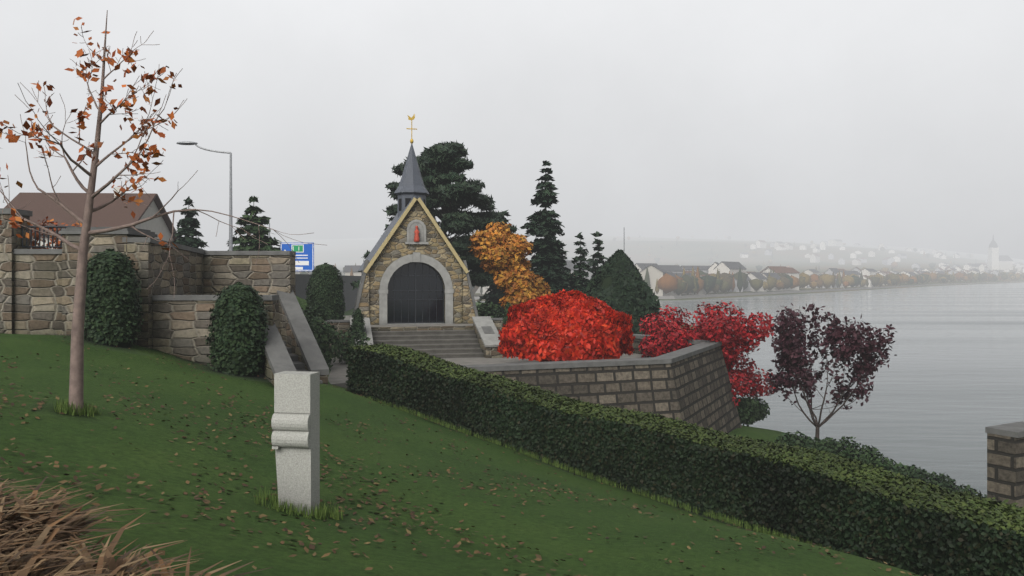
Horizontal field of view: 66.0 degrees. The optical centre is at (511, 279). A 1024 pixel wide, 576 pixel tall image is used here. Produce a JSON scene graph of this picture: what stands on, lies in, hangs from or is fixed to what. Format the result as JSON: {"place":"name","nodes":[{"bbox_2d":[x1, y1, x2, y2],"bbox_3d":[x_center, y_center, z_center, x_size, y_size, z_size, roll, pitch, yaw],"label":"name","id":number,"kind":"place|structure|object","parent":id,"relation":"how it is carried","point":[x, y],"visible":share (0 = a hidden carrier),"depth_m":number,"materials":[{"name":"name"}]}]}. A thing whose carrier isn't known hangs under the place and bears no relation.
{"place":"outdoors","nodes":[
{"label":"outdoors","id":0,"kind":"place"},
{"bbox_2d":[295,274,360,312],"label":"wall","id":1,"kind":"structure","parent":0,"point":[348,292],"depth_m":78.25,"materials":[{"name":"concrete"}]},
{"bbox_2d":[30,216,97,248],"bbox_3d":[-13.275,-0.895,18.500,7.771,1.160,0.789,0,0,0],"label":"railing","id":2,"kind":"object","parent":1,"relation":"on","point":[37,232],"visible":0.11,"depth_m":18.45,"materials":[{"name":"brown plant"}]},
{"bbox_2d":[4,187,177,248],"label":"house","id":3,"kind":"structure","parent":1,"relation":"on","point":[43,206],"depth_m":53.44,"materials":[{"name":"paint"}]},
{"bbox_2d":[171,197,208,249],"bbox_3d":[-16.373,-2.057,39.958,2.545,4.284,2.476,0,0,0],"label":"conifer tree","id":4,"kind":"object","parent":1,"relation":"on","point":[185,223],"visible":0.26,"depth_m":39.72,"materials":[{"name":"green plant"}]},
{"bbox_2d":[176,141,232,250],"bbox_3d":[-11.700,-2.766,30.000,2.171,4.932,0.335,0,0,0],"label":"street lamp","id":5,"kind":"object","parent":1,"relation":"on","point":[230,202],"visible":0.95,"depth_m":29.95,"materials":[{"name":"metal"}]},
{"bbox_2d":[227,196,281,250],"bbox_3d":[-13.084,-2.086,39.953,3.611,4.310,3.400,0,0,-34],"label":"conifer tree","id":6,"kind":"object","parent":1,"relation":"on","point":[248,243],"visible":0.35,"depth_m":39.57,"materials":[{"name":"green plant"}]},
{"bbox_2d":[280,243,313,272],"bbox_3d":[-10.900,-1.075,40.034,1.700,1.550,0.130,0,0,0],"label":"motorway sign","id":7,"kind":"object","parent":1,"relation":"on","point":[304,254],"visible":0.65,"depth_m":39.98,"materials":[{"name":"metal"}]},
{"bbox_2d":[0,296,919,575],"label":"ground","id":8,"kind":"structure","parent":0,"point":[558,528],"depth_m":8.44,"materials":[{"name":"green plant"}]},
{"bbox_2d":[84,248,143,347],"bbox_3d":[-8.293,0.386,16.265,1.250,2.060,1.312,0,0,0],"label":"topiary bush","id":9,"kind":"object","parent":8,"relation":"on","point":[112,309],"visible":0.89,"depth_m":15.93,"materials":[{"name":"green plant"}]},
{"bbox_2d":[0,466,271,575],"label":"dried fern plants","id":10,"kind":"object","parent":8,"relation":"on","point":[35,537],"visible":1,"depth_m":3.69,"materials":[{"name":"brown plant"}]},
{"bbox_2d":[0,10,321,413],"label":"young oak tree","id":11,"kind":"object","parent":8,"relation":"on","point":[76,385],"visible":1,"depth_m":8.98,"materials":[{"name":"orange plant"}]},
{"bbox_2d":[0,208,328,384],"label":"stone walls","id":12,"kind":"structure","parent":8,"relation":"on","point":[37,288],"depth_m":17.40,"materials":[{"name":"grey stone"}]},
{"bbox_2d":[22,226,74,247],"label":"railing wall","id":13,"kind":"structure","parent":12,"relation":"attached to","point":[47,246],"depth_m":17.64,"materials":[{"name":"metal"}]},
{"bbox_2d":[204,282,269,376],"bbox_3d":[-5.707,1.056,16.474,1.299,2.008,1.297,0,0,0],"label":"topiary bush","id":14,"kind":"object","parent":8,"relation":"on","point":[240,326],"visible":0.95,"depth_m":16.07,"materials":[{"name":"green plant"}]},
{"bbox_2d":[271,371,319,514],"bbox_3d":[-2.046,1.680,7.464,0.360,1.580,0.274,0,0,10],"label":"stone stele","id":15,"kind":"object","parent":8,"relation":"on","point":[295,436],"visible":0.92,"depth_m":7.39,"materials":[{"name":"stone"}]},
{"bbox_2d":[381,215,393,235],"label":"fir tree","id":16,"kind":"object","parent":8,"relation":"on","point":[390,220],"depth_m":49.90,"materials":[{"name":"green plant"}]},
{"bbox_2d":[320,315,502,357],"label":"steps","id":17,"kind":"structure","parent":8,"relation":"on","point":[479,336],"depth_m":31.55,"materials":[{"name":"grey stone"}]},
{"bbox_2d":[305,262,345,319],"bbox_3d":[-7.801,0.676,33.002,1.707,2.748,1.684,0,0,0],"label":"topiary bush","id":18,"kind":"object","parent":17,"relation":"on","point":[325,297],"visible":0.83,"depth_m":32.47,"materials":[{"name":"green plant"}]},
{"bbox_2d":[352,114,477,324],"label":"chapel","id":19,"kind":"structure","parent":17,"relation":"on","point":[413,269],"depth_m":34.23,"materials":[{"name":"stone"}]},
{"bbox_2d":[350,140,518,289],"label":"pine tree","id":20,"kind":"object","parent":8,"relation":"on","point":[443,166],"visible":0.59,"depth_m":42.52,"materials":[{"name":"green plant"}]},
{"bbox_2d":[53,392,843,551],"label":"grass tufts","id":21,"kind":"object","parent":8,"relation":"on","point":[68,410],"visible":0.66,"depth_m":12.93,"materials":[{"name":"green plant"}]},
{"bbox_2d":[0,333,925,575],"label":"fallen leaves","id":22,"kind":"object","parent":8,"relation":"on","point":[311,546],"visible":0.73,"depth_m":8.15,"materials":[{"name":"brown plant"}]},
{"bbox_2d":[479,210,510,312],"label":"fir tree","id":23,"kind":"object","parent":8,"relation":"on","point":[494,295],"visible":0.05,"depth_m":51.33,"materials":[{"name":"green plant"}]},
{"bbox_2d":[468,222,551,307],"bbox_3d":[-0.054,0.778,39.019,3.184,7.298,4.381,0,0,40],"label":"autumn birch tree","id":24,"kind":"object","parent":8,"relation":"on","point":[499,249],"visible":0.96,"depth_m":38.04,"materials":[{"name":"orange plant"}]},
{"bbox_2d":[301,299,735,391],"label":"terrace shrubs","id":25,"kind":"object","parent":8,"relation":"on","point":[326,330],"visible":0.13,"depth_m":27.08,"materials":[{"name":"green plant"}]},
{"bbox_2d":[328,334,741,434],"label":"stone retaining wall","id":26,"kind":"structure","parent":8,"relation":"on","point":[691,384],"depth_m":22.47,"materials":[{"name":"stone"}]},
{"bbox_2d":[349,308,365,337],"bbox_3d":[-5.879,2.121,30.187,0.704,2.058,0.711,0,0,0],"label":"shrub","id":27,"kind":"object","parent":26,"relation":"on","point":[358,321],"visible":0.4,"depth_m":30.04,"materials":[{"name":"green plant"}]},
{"bbox_2d":[501,302,511,355],"bbox_3d":[-0.142,2.030,31.297,0.623,2.240,0.622,0,0,20],"label":"shrub","id":28,"kind":"object","parent":26,"relation":"on","point":[505,311],"visible":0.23,"depth_m":31.18,"materials":[{"name":"green plant"}]},
{"bbox_2d":[497,289,634,361],"bbox_3d":[1.828,1.746,27.037,4.744,2.828,4.901,0,0,0],"label":"japanese maple tree","id":29,"kind":"object","parent":26,"relation":"on","point":[571,325],"visible":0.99,"depth_m":25.36,"materials":[{"name":"red plant"}]},
{"bbox_2d":[519,160,577,294],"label":"tall spruce tree","id":30,"kind":"object","parent":8,"relation":"on","point":[545,259],"visible":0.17,"depth_m":45.45,"materials":[{"name":"green plant"}]},
{"bbox_2d":[556,241,570,287],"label":"fir tree","id":31,"kind":"object","parent":8,"relation":"on","point":[567,270],"visible":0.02,"depth_m":53.76,"materials":[{"name":"green plant"}]},
{"bbox_2d":[565,232,589,291],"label":"fir tree","id":32,"kind":"object","parent":8,"relation":"on","point":[580,286],"visible":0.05,"depth_m":45.80,"materials":[{"name":"green plant"}]},
{"bbox_2d":[584,231,608,284],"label":"fir tree","id":33,"kind":"object","parent":8,"relation":"on","point":[599,257],"visible":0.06,"depth_m":49.84,"materials":[{"name":"green plant"}]},
{"bbox_2d":[582,249,666,334],"bbox_3d":[5.798,1.913,41.026,4.971,6.994,4.858,0,0,0],"label":"yew tree","id":34,"kind":"object","parent":8,"relation":"on","point":[618,283],"visible":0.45,"depth_m":39.75,"materials":[{"name":"green plant"}]},
{"bbox_2d":[345,342,1023,575],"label":"hedge","id":35,"kind":"object","parent":8,"relation":"on","point":[865,511],"visible":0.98,"depth_m":14.17,"materials":[{"name":"green plant"}]},
{"bbox_2d":[636,301,779,425],"bbox_3d":[7.682,3.288,31.123,5.392,4.913,5.484,0,0,34],"label":"burning bush","id":36,"kind":"object","parent":8,"relation":"on","point":[749,409],"visible":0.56,"depth_m":30.20,"materials":[{"name":"red plant"}]},
{"bbox_2d":[765,303,897,438],"bbox_3d":[10.515,3.202,26.157,4.104,5.003,3.624,0,0,24],"label":"purple plum tree","id":37,"kind":"object","parent":8,"relation":"on","point":[792,357],"visible":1,"depth_m":25.73,"materials":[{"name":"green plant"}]},
{"bbox_2d":[774,430,986,497],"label":"shrubs","id":38,"kind":"object","parent":8,"relation":"on","point":[844,447],"visible":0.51,"depth_m":24.68,"materials":[{"name":"green plant"}]},
{"bbox_2d":[985,422,1023,510],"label":"stone pillar","id":39,"kind":"structure","parent":8,"relation":"on","point":[1005,461],"depth_m":16.94,"materials":[{"name":"stone"}]},
{"bbox_2d":[0,0,1023,259],"label":"sky","id":40,"kind":"structure","parent":0,"point":[894,123],"materials":[{"name":"white"}]},
{"bbox_2d":[272,235,1023,300],"bbox_3d":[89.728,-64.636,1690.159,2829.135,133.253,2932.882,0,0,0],"label":"shore","id":41,"kind":"structure","parent":0,"point":[679,268],"depth_m":1117.57,"materials":[{"name":"stone"}]},
{"bbox_2d":[475,282,1023,496],"bbox_3d":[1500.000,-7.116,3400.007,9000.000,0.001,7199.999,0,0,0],"label":"lake","id":42,"kind":"structure","parent":0,"point":[948,387],"depth_m":80.95,"materials":[{"name":"liquid"}]}
]}

